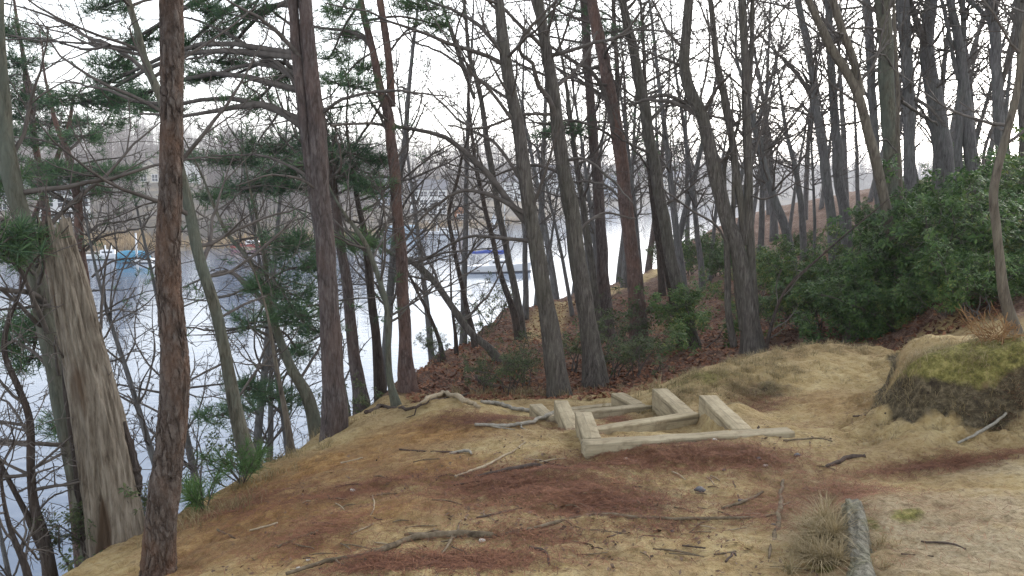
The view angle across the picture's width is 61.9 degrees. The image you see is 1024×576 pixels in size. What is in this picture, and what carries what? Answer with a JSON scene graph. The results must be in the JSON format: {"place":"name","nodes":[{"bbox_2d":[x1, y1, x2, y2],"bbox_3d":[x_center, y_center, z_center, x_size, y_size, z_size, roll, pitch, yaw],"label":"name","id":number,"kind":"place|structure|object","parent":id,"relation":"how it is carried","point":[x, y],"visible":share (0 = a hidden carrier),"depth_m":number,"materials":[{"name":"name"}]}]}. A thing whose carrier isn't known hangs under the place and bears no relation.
{"place":"outdoors","nodes":[
{"label":"outdoors","id":0,"kind":"place"},
{"bbox_2d":[0,204,787,575],"bbox_3d":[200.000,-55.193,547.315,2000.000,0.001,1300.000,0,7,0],"label":"water","id":1,"kind":"structure","parent":0,"point":[440,310],"depth_m":58.36,"materials":[{"name":"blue liquid"}]},
{"bbox_2d":[0,145,921,253],"bbox_3d":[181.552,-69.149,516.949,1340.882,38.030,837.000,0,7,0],"label":"hill","id":2,"kind":"structure","parent":0,"point":[153,191],"depth_m":209.27,"materials":[{"name":"grey plant"}]},
{"bbox_2d":[84,218,519,253],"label":"reeds","id":3,"kind":"object","parent":2,"relation":"on","point":[126,242],"visible":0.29,"depth_m":136.36,"materials":[{"name":"beige plant"}]},
{"bbox_2d":[408,176,447,213],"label":"house","id":4,"kind":"structure","parent":2,"relation":"on","point":[443,185],"depth_m":221.00,"materials":[{"name":"white"}]},
{"bbox_2d":[2,110,993,236],"bbox_3d":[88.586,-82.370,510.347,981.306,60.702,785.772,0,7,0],"label":"woods","id":5,"kind":"object","parent":2,"relation":"on","point":[115,150],"visible":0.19,"depth_m":271.47,"materials":[{"name":"grey plant"}]},
{"bbox_2d":[4,0,1018,173],"label":"sky","id":6,"kind":"structure","parent":0,"point":[148,8],"materials":[{"name":"white"}]},
{"bbox_2d":[62,179,1023,575],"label":"ground","id":7,"kind":"structure","parent":0,"point":[854,371],"depth_m":5.17,"materials":[{"name":"soil"}]},
{"bbox_2d":[0,363,77,575],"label":"bare sapling","id":8,"kind":"object","parent":7,"relation":"on","point":[22,555],"visible":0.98,"depth_m":4.80,"materials":[{"name":"brown plant"}]},
{"bbox_2d":[0,277,79,575],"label":"bare tree","id":9,"kind":"object","parent":7,"relation":"on","point":[6,569],"visible":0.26,"depth_m":12.91,"materials":[{"name":"brown plant"}]},
{"bbox_2d":[0,215,148,575],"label":"bare sapling","id":10,"kind":"object","parent":7,"relation":"on","point":[48,563],"visible":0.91,"depth_m":5.14,"materials":[{"name":"brown plant"}]},
{"bbox_2d":[0,14,159,326],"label":"pine tree","id":11,"kind":"object","parent":7,"relation":"on","point":[61,134],"visible":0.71,"depth_m":12.04,"materials":[{"name":"green plant"}]},
{"bbox_2d":[27,482,147,570],"bbox_3d":[-2.565,1.535,5.422,0.745,0.826,0.866,5,9,37],"label":"laurel shrub","id":12,"kind":"object","parent":7,"relation":"on","point":[73,520],"visible":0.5,"depth_m":5.29,"materials":[{"name":"green plant"}]},
{"bbox_2d":[38,214,144,560],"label":"dead tree","id":13,"kind":"object","parent":7,"relation":"on","point":[104,452],"visible":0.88,"depth_m":5.18,"materials":[{"name":"grey wood"}]},
{"bbox_2d":[0,0,185,567],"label":"pine tree","id":14,"kind":"object","parent":7,"relation":"on","point":[18,109],"visible":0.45,"depth_m":12.69,"materials":[{"name":"green plant"}]},
{"bbox_2d":[0,0,220,562],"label":"oak tree","id":15,"kind":"object","parent":7,"relation":"on","point":[28,246],"visible":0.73,"depth_m":5.57,"materials":[{"name":"brown plant"}]},
{"bbox_2d":[14,55,218,509],"bbox_3d":[-5.701,1.131,12.304,2.779,9.284,2.763,1,7,7],"label":"bare tree","id":16,"kind":"object","parent":7,"relation":"on","point":[136,402],"visible":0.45,"depth_m":12.25,"materials":[{"name":"brown plant"}]},
{"bbox_2d":[36,74,271,501],"bbox_3d":[-6.394,1.700,15.809,4.212,10.628,3.734,-3,7,-22],"label":"bare tree","id":17,"kind":"object","parent":7,"relation":"on","point":[189,451],"visible":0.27,"depth_m":15.89,"materials":[{"name":"brown plant"}]},
{"bbox_2d":[4,0,314,476],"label":"slim tree","id":18,"kind":"object","parent":7,"relation":"on","point":[235,407],"visible":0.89,"depth_m":6.29,"materials":[{"name":"brown plant"}]},
{"bbox_2d":[138,0,190,575],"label":"pine tree","id":19,"kind":"object","parent":7,"relation":"on","point":[159,550],"visible":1,"depth_m":4.21,"materials":[{"name":"brown plant"}]},
{"bbox_2d":[179,464,233,512],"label":"pine seedling","id":20,"kind":"object","parent":7,"relation":"on","point":[190,488],"visible":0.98,"depth_m":5.53,"materials":[{"name":"green plant"}]},
{"bbox_2d":[13,24,406,440],"bbox_3d":[-2.828,-0.360,8.507,3.523,4.553,2.652,0,7,0],"label":"pine tree","id":21,"kind":"object","parent":7,"relation":"on","point":[286,308],"visible":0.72,"depth_m":8.53,"materials":[{"name":"green plant"}]},
{"bbox_2d":[193,433,273,483],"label":"pine seedling","id":22,"kind":"object","parent":7,"relation":"on","point":[251,469],"visible":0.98,"depth_m":6.05,"materials":[{"name":"green plant"}]},
{"bbox_2d":[28,0,462,441],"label":"pine tree","id":23,"kind":"object","parent":7,"relation":"on","point":[301,73],"visible":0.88,"depth_m":7.59,"materials":[{"name":"green plant"}]},
{"bbox_2d":[182,11,318,453],"bbox_3d":[-4.265,-0.254,14.102,2.617,8.795,2.633,-3,7,-22],"label":"bare tree","id":24,"kind":"object","parent":7,"relation":"on","point":[258,334],"visible":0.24,"depth_m":14.01,"materials":[{"name":"brown plant"}]},
{"bbox_2d":[181,200,322,452],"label":"pale sapling","id":25,"kind":"object","parent":7,"relation":"on","point":[287,427],"visible":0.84,"depth_m":7.10,"materials":[{"name":"grey plant"}]},
{"bbox_2d":[184,162,349,471],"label":"pine tree","id":26,"kind":"object","parent":7,"relation":"on","point":[270,412],"visible":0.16,"depth_m":18.88,"materials":[{"name":"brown plant"}]},
{"bbox_2d":[156,25,411,454],"bbox_3d":[-3.934,0.318,13.818,3.341,9.510,3.769,6,9,43],"label":"bare tree","id":27,"kind":"object","parent":7,"relation":"on","point":[258,426],"visible":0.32,"depth_m":13.56,"materials":[{"name":"brown plant"}]},
{"bbox_2d":[223,27,395,416],"bbox_3d":[-4.274,-0.267,18.751,3.990,10.069,3.537,-1,7,-11],"label":"bare tree","id":28,"kind":"object","parent":7,"relation":"on","point":[345,378],"visible":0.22,"depth_m":19.01,"materials":[{"name":"brown plant"}]},
{"bbox_2d":[183,0,444,415],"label":"pine tree","id":29,"kind":"object","parent":7,"relation":"on","point":[361,183],"visible":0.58,"depth_m":10.15,"materials":[{"name":"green plant"}]},
{"bbox_2d":[235,1,487,401],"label":"dark tree","id":30,"kind":"object","parent":7,"relation":"on","point":[379,381],"visible":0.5,"depth_m":10.54,"materials":[{"name":"brown plant"}]},
{"bbox_2d":[253,81,498,406],"bbox_3d":[-1.433,-0.340,8.498,1.851,3.414,2.136,-5,8,-34],"label":"crooked tree","id":31,"kind":"object","parent":7,"relation":"on","point":[394,398],"visible":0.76,"depth_m":8.43,"materials":[{"name":"brown plant"}]},
{"bbox_2d":[299,0,460,392],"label":"pine tree","id":32,"kind":"object","parent":7,"relation":"on","point":[406,378],"visible":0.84,"depth_m":9.81,"materials":[{"name":"red plant"}]},
{"bbox_2d":[285,522,493,575],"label":"root","id":33,"kind":"object","parent":7,"relation":"on","point":[430,535],"visible":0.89,"depth_m":4.00,"materials":[{"name":"brown plant"}]},
{"bbox_2d":[257,130,525,363],"bbox_3d":[-1.853,-0.641,13.427,4.388,3.967,2.894,0,7,0],"label":"leaning tree","id":34,"kind":"object","parent":7,"relation":"on","point":[472,334],"visible":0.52,"depth_m":13.14,"materials":[{"name":"brown plant"}]},
{"bbox_2d":[289,0,515,386],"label":"bare tree","id":35,"kind":"object","parent":7,"relation":"on","point":[391,276],"visible":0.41,"depth_m":14.36,"materials":[{"name":"brown plant"}]},
{"bbox_2d":[338,0,470,361],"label":"bare tree","id":36,"kind":"object","parent":7,"relation":"on","point":[426,301],"visible":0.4,"depth_m":19.48,"materials":[{"name":"brown plant"}]},
{"bbox_2d":[351,146,467,361],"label":"slim tree","id":37,"kind":"object","parent":7,"relation":"on","point":[431,320],"visible":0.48,"depth_m":13.60,"materials":[{"name":"brown plant"}]},
{"bbox_2d":[325,0,578,398],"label":"oak tree","id":38,"kind":"object","parent":7,"relation":"on","point":[556,373],"visible":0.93,"depth_m":9.37,"materials":[{"name":"grey plant"}]},
{"bbox_2d":[384,202,523,354],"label":"slim tree","id":39,"kind":"object","parent":7,"relation":"on","point":[455,333],"visible":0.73,"depth_m":14.13,"materials":[{"name":"brown plant"}]},
{"bbox_2d":[397,0,523,341],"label":"slim tree","id":40,"kind":"object","parent":7,"relation":"on","point":[514,316],"visible":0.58,"depth_m":16.41,"materials":[{"name":"brown plant"}]},
{"bbox_2d":[401,0,551,344],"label":"bare tree","id":41,"kind":"object","parent":7,"relation":"on","point":[465,245],"visible":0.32,"depth_m":18.59,"materials":[{"name":"brown plant"}]},
{"bbox_2d":[395,0,578,338],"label":"slim tree","id":42,"kind":"object","parent":7,"relation":"on","point":[512,277],"visible":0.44,"depth_m":16.75,"materials":[{"name":"brown plant"}]},
{"bbox_2d":[403,2,573,349],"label":"slim tree","id":43,"kind":"object","parent":7,"relation":"on","point":[474,344],"visible":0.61,"depth_m":14.93,"materials":[{"name":"brown plant"}]},
{"bbox_2d":[464,330,544,394],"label":"laurel shrub","id":44,"kind":"object","parent":7,"relation":"on","point":[522,364],"visible":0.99,"depth_m":9.63,"materials":[{"name":"green plant"}]},
{"bbox_2d":[433,0,605,299],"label":"bare tree","id":45,"kind":"object","parent":7,"relation":"on","point":[553,283],"visible":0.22,"depth_m":28.32,"materials":[{"name":"brown plant"}]},
{"bbox_2d":[467,0,588,319],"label":"bare tree","id":46,"kind":"object","parent":7,"relation":"on","point":[525,304],"visible":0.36,"depth_m":20.48,"materials":[{"name":"brown plant"}]},
{"bbox_2d":[448,0,623,305],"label":"bare tree","id":47,"kind":"object","parent":7,"relation":"on","point":[541,214],"visible":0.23,"depth_m":23.63,"materials":[{"name":"brown plant"}]},
{"bbox_2d":[500,51,580,316],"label":"bare tree","id":48,"kind":"object","parent":7,"relation":"on","point":[568,292],"visible":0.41,"depth_m":21.04,"materials":[{"name":"brown plant"}]},
{"bbox_2d":[64,248,1023,575],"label":"litter","id":49,"kind":"object","parent":7,"relation":"on","point":[622,500],"visible":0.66,"depth_m":4.75,"materials":[{"name":"brown plant"}]},
{"bbox_2d":[436,0,669,387],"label":"oak tree","id":50,"kind":"object","parent":7,"relation":"on","point":[594,371],"visible":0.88,"depth_m":9.95,"materials":[{"name":"grey plant"}]},
{"bbox_2d":[464,0,657,341],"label":"pine tree","id":51,"kind":"object","parent":7,"relation":"on","point":[603,281],"visible":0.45,"depth_m":14.94,"materials":[{"name":"brown plant"}]},
{"bbox_2d":[469,0,664,342],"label":"slim tree","id":52,"kind":"object","parent":7,"relation":"on","point":[589,249],"visible":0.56,"depth_m":14.84,"materials":[{"name":"brown plant"}]},
{"bbox_2d":[545,0,631,274],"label":"bare tree","id":53,"kind":"object","parent":7,"relation":"on","point":[591,215],"visible":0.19,"depth_m":21.78,"materials":[{"name":"brown plant"}]},
{"bbox_2d":[492,0,694,350],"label":"pine tree","id":54,"kind":"object","parent":7,"relation":"on","point":[634,273],"visible":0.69,"depth_m":13.11,"materials":[{"name":"red plant"}]},
{"bbox_2d":[572,276,660,354],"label":"laurel shrub","id":55,"kind":"object","parent":7,"relation":"on","point":[639,326],"visible":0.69,"depth_m":12.94,"materials":[{"name":"green plant"}]},
{"bbox_2d":[598,311,660,378],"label":"laurel shrub","id":56,"kind":"object","parent":7,"relation":"on","point":[614,355],"visible":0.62,"depth_m":10.88,"materials":[{"name":"green plant"}]},
{"bbox_2d":[493,507,775,537],"bbox_3d":[0.598,1.141,4.213,1.421,0.045,0.307,-1,7,-5],"label":"root","id":57,"kind":"object","parent":7,"relation":"on","point":[547,524],"visible":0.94,"depth_m":4.21,"materials":[{"name":"brown plant"}]},
{"bbox_2d":[573,0,695,287],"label":"bare tree","id":58,"kind":"object","parent":7,"relation":"on","point":[624,273],"visible":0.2,"depth_m":29.14,"materials":[{"name":"brown plant"}]},
{"bbox_2d":[596,0,674,281],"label":"bare tree","id":59,"kind":"object","parent":7,"relation":"on","point":[633,194],"visible":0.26,"depth_m":23.70,"materials":[{"name":"brown plant"}]},
{"bbox_2d":[619,321,674,376],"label":"laurel shrub","id":60,"kind":"object","parent":7,"relation":"on","point":[633,348],"visible":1,"depth_m":10.30,"materials":[{"name":"green plant"}]},
{"bbox_2d":[570,0,737,286],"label":"bare tree","id":61,"kind":"object","parent":7,"relation":"on","point":[667,150],"visible":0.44,"depth_m":21.96,"materials":[{"name":"brown plant"}]},
{"bbox_2d":[545,0,775,347],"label":"slim tree","id":62,"kind":"object","parent":7,"relation":"on","point":[657,229],"visible":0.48,"depth_m":13.24,"materials":[{"name":"brown plant"}]},
{"bbox_2d":[529,388,794,459],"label":"timber steps","id":63,"kind":"structure","parent":7,"relation":"on","point":[671,409],"depth_m":6.19,"materials":[{"name":"beige wood"}]},
{"bbox_2d":[594,0,737,347],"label":"oak tree","id":64,"kind":"object","parent":7,"relation":"on","point":[663,214],"visible":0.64,"depth_m":12.79,"materials":[{"name":"brown plant"}]},
{"bbox_2d":[617,0,720,295],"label":"slim tree","id":65,"kind":"object","parent":7,"relation":"on","point":[661,282],"visible":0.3,"depth_m":23.73,"materials":[{"name":"brown plant"}]},
{"bbox_2d":[633,275,739,356],"bbox_3d":[2.445,0.497,12.581,1.519,1.279,2.485,5,9,38],"label":"laurel shrub","id":66,"kind":"object","parent":7,"relation":"on","point":[682,299],"visible":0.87,"depth_m":12.56,"materials":[{"name":"green plant"}]},
{"bbox_2d":[644,0,738,289],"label":"bare tree","id":67,"kind":"object","parent":7,"relation":"on","point":[693,196],"visible":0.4,"depth_m":22.68,"materials":[{"name":"brown plant"}]},
{"bbox_2d":[632,0,794,283],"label":"bare tree","id":68,"kind":"object","parent":7,"relation":"on","point":[684,215],"visible":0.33,"depth_m":26.39,"materials":[{"name":"brown plant"}]},
{"bbox_2d":[605,0,842,355],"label":"oak tree","id":69,"kind":"object","parent":7,"relation":"on","point":[736,242],"visible":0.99,"depth_m":11.04,"materials":[{"name":"grey plant"}]},
{"bbox_2d":[681,229,779,277],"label":"laurel shrub","id":70,"kind":"object","parent":7,"relation":"on","point":[688,252],"visible":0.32,"depth_m":26.84,"materials":[{"name":"green plant"}]},
{"bbox_2d":[690,242,783,309],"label":"laurel shrub","id":71,"kind":"object","parent":7,"relation":"on","point":[715,290],"visible":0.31,"depth_m":20.14,"materials":[{"name":"green plant"}]},
{"bbox_2d":[681,0,817,255],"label":"bare tree","id":72,"kind":"object","parent":7,"relation":"on","point":[761,233],"visible":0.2,"depth_m":27.18,"materials":[{"name":"brown plant"}]},
{"bbox_2d":[693,0,806,241],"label":"bare tree","id":73,"kind":"object","parent":7,"relation":"on","point":[774,230],"visible":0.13,"depth_m":35.68,"materials":[{"name":"brown plant"}]},
{"bbox_2d":[679,0,822,264],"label":"bare tree","id":74,"kind":"object","parent":7,"relation":"on","point":[741,169],"visible":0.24,"depth_m":30.11,"materials":[{"name":"brown plant"}]},
{"bbox_2d":[669,0,841,264],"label":"oak tree","id":75,"kind":"object","parent":7,"relation":"on","point":[777,206],"visible":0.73,"depth_m":16.70,"materials":[{"name":"brown plant"}]},
{"bbox_2d":[701,0,852,260],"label":"oak tree","id":76,"kind":"object","parent":7,"relation":"on","point":[802,218],"visible":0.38,"depth_m":23.71,"materials":[{"name":"brown plant"}]},
{"bbox_2d":[731,255,854,329],"bbox_3d":[4.466,0.081,13.807,1.673,1.295,1.814,-4,8,-31],"label":"laurel shrub","id":77,"kind":"object","parent":7,"relation":"on","point":[792,264],"visible":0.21,"depth_m":13.74,"materials":[{"name":"green plant"}]},
{"bbox_2d":[733,0,881,258],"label":"oak tree","id":78,"kind":"object","parent":7,"relation":"on","point":[812,167],"visible":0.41,"depth_m":21.69,"materials":[{"name":"brown plant"}]},
{"bbox_2d":[741,0,875,266],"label":"oak tree","id":79,"kind":"object","parent":7,"relation":"on","point":[817,116],"visible":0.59,"depth_m":19.66,"materials":[{"name":"brown plant"}]},
{"bbox_2d":[755,224,864,336],"bbox_3d":[4.751,-0.137,13.687,2.309,1.868,2.130,-1,7,-8],"label":"laurel shrub","id":80,"kind":"object","parent":7,"relation":"on","point":[800,296],"visible":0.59,"depth_m":13.75,"materials":[{"name":"green plant"}]},
{"bbox_2d":[761,184,903,351],"bbox_3d":[3.849,-0.061,10.459,1.762,2.424,1.018,0,7,0],"label":"leaning branch","id":81,"kind":"object","parent":7,"relation":"on","point":[773,315],"visible":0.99,"depth_m":10.45,"materials":[{"name":"brown plant"}]},
{"bbox_2d":[759,0,922,322],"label":"oak tree","id":82,"kind":"object","parent":7,"relation":"on","point":[854,77],"visible":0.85,"depth_m":11.17,"materials":[{"name":"brown plant"}]},
{"bbox_2d":[790,0,896,265],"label":"oak tree","id":83,"kind":"object","parent":7,"relation":"on","point":[841,193],"visible":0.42,"depth_m":20.20,"materials":[{"name":"brown plant"}]},
{"bbox_2d":[787,0,902,200],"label":"bare tree","id":84,"kind":"object","parent":7,"relation":"on","point":[844,142],"visible":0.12,"depth_m":37.24,"materials":[{"name":"brown plant"}]},
{"bbox_2d":[772,244,927,343],"bbox_3d":[5.016,0.223,11.594,2.252,1.709,2.441,-2,7,-20],"label":"laurel shrub","id":85,"kind":"object","parent":7,"relation":"on","point":[847,276],"visible":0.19,"depth_m":11.50,"materials":[{"name":"green plant"}]},
{"bbox_2d":[786,277,915,343],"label":"laurel shrub","id":86,"kind":"object","parent":7,"relation":"on","point":[807,326],"visible":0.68,"depth_m":10.79,"materials":[{"name":"green plant"}]},
{"bbox_2d":[841,498,875,575],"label":"mossy log","id":87,"kind":"object","parent":7,"relation":"on","point":[862,567],"visible":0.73,"depth_m":3.71,"materials":[{"name":"grey wood"}]},
{"bbox_2d":[804,262,947,337],"bbox_3d":[4.648,0.151,10.834,1.313,1.130,1.966,-6,9,-43],"label":"laurel shrub","id":88,"kind":"object","parent":7,"relation":"on","point":[834,293],"visible":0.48,"depth_m":10.71,"materials":[{"name":"green plant"}]},
{"bbox_2d":[809,0,946,234],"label":"oak tree","id":89,"kind":"object","parent":7,"relation":"on","point":[870,94],"visible":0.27,"depth_m":18.55,"materials":[{"name":"grey plant"}]},
{"bbox_2d":[833,0,948,227],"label":"oak tree","id":90,"kind":"object","parent":7,"relation":"on","point":[886,85],"visible":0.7,"depth_m":12.87,"materials":[{"name":"grey plant"}]},
{"bbox_2d":[875,0,907,256],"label":"dead tree","id":91,"kind":"object","parent":7,"relation":"on","point":[898,144],"visible":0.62,"depth_m":12.36,"materials":[{"name":"grey plant"}]},
{"bbox_2d":[822,193,985,331],"bbox_3d":[5.458,-0.175,11.402,2.586,2.278,2.804,6,9,40],"label":"laurel shrub","id":92,"kind":"object","parent":7,"relation":"on","point":[871,242],"visible":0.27,"depth_m":11.29,"materials":[{"name":"green plant"}]},
{"bbox_2d":[802,0,1014,202],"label":"oak tree","id":93,"kind":"object","parent":7,"relation":"on","point":[909,134],"visible":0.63,"depth_m":17.52,"materials":[{"name":"grey plant"}]},
{"bbox_2d":[827,145,1023,307],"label":"laurel shrub","id":94,"kind":"object","parent":7,"relation":"on","point":[984,230],"visible":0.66,"depth_m":10.30,"materials":[{"name":"green plant"}]},
{"bbox_2d":[844,0,1015,191],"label":"oak tree","id":95,"kind":"object","parent":7,"relation":"on","point":[942,148],"visible":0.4,"depth_m":18.03,"materials":[{"name":"grey plant"}]},
{"bbox_2d":[862,0,1023,336],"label":"crooked tree","id":96,"kind":"object","parent":7,"relation":"on","point":[1005,301],"visible":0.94,"depth_m":7.24,"materials":[{"name":"brown plant"}]},
{"bbox_2d":[874,0,1015,188],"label":"bare tree","id":97,"kind":"object","parent":7,"relation":"on","point":[942,78],"visible":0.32,"depth_m":20.09,"materials":[{"name":"grey plant"}]},
{"bbox_2d":[896,0,1015,194],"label":"oak tree","id":98,"kind":"object","parent":7,"relation":"on","point":[964,136],"visible":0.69,"depth_m":17.06,"materials":[{"name":"grey plant"}]},
{"bbox_2d":[889,247,1023,317],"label":"laurel shrub","id":99,"kind":"object","parent":7,"relation":"on","point":[931,287],"visible":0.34,"depth_m":9.46,"materials":[{"name":"green plant"}]},
{"bbox_2d":[893,199,1023,302],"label":"laurel shrub","id":100,"kind":"object","parent":7,"relation":"on","point":[1020,248],"visible":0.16,"depth_m":10.69,"materials":[{"name":"green plant"}]},
{"bbox_2d":[911,0,1015,180],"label":"oak tree","id":101,"kind":"object","parent":7,"relation":"on","point":[998,76],"visible":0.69,"depth_m":16.04,"materials":[{"name":"grey plant"}]},
{"bbox_2d":[917,227,1023,320],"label":"laurel shrub","id":102,"kind":"object","parent":7,"relation":"on","point":[971,281],"visible":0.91,"depth_m":9.10,"materials":[{"name":"green plant"}]},
{"bbox_2d":[954,302,1023,344],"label":"dry bush","id":103,"kind":"object","parent":7,"relation":"on","point":[1004,333],"visible":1,"depth_m":5.54,"materials":[{"name":"brown plant"}]},
{"bbox_2d":[954,154,1023,259],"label":"laurel shrub","id":104,"kind":"object","parent":7,"relation":"on","point":[1005,192],"visible":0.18,"depth_m":11.43,"materials":[{"name":"green plant"}]},
{"bbox_2d":[995,0,1023,181],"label":"oak tree","id":105,"kind":"object","parent":7,"relation":"on","point":[1019,4],"visible":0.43,"depth_m":14.65,"materials":[{"name":"grey plant"}]},
{"bbox_2d":[130,320,1023,575],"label":"grass","id":106,"kind":"structure","parent":0,"point":[829,534],"depth_m":5.42,"materials":[{"name":"beige plant"}]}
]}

